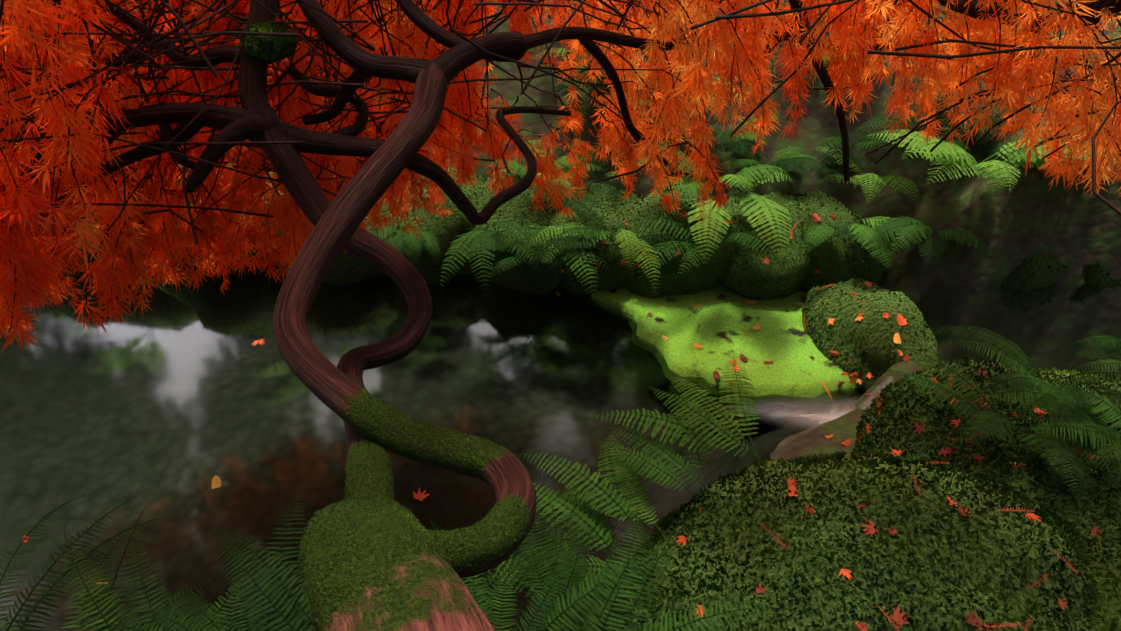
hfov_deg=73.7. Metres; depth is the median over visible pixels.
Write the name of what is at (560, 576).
ferns
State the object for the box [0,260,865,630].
pond water
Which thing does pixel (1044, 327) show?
pool water
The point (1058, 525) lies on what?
moss tufts
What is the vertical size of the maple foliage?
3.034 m
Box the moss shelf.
[591,285,857,397]
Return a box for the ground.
[17,0,1120,460]
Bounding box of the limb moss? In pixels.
[240,25,292,59]
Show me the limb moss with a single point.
(258, 49)
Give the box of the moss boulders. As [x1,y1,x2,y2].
[606,359,1120,630]
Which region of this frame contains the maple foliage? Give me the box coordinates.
[0,0,1120,352]
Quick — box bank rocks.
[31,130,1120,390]
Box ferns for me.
[0,6,1120,630]
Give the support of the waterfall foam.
on the pond water at (170, 406)
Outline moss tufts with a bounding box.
[52,21,1120,630]
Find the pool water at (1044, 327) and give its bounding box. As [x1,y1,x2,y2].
[915,283,1120,376]
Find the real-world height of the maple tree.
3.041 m
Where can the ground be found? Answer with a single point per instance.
(1075, 228)
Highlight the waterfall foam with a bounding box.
[730,376,891,428]
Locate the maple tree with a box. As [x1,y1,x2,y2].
[0,0,1120,630]
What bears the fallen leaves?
on the ground
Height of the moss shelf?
0.107 m
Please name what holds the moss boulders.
on the ground
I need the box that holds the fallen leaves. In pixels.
[22,211,1103,630]

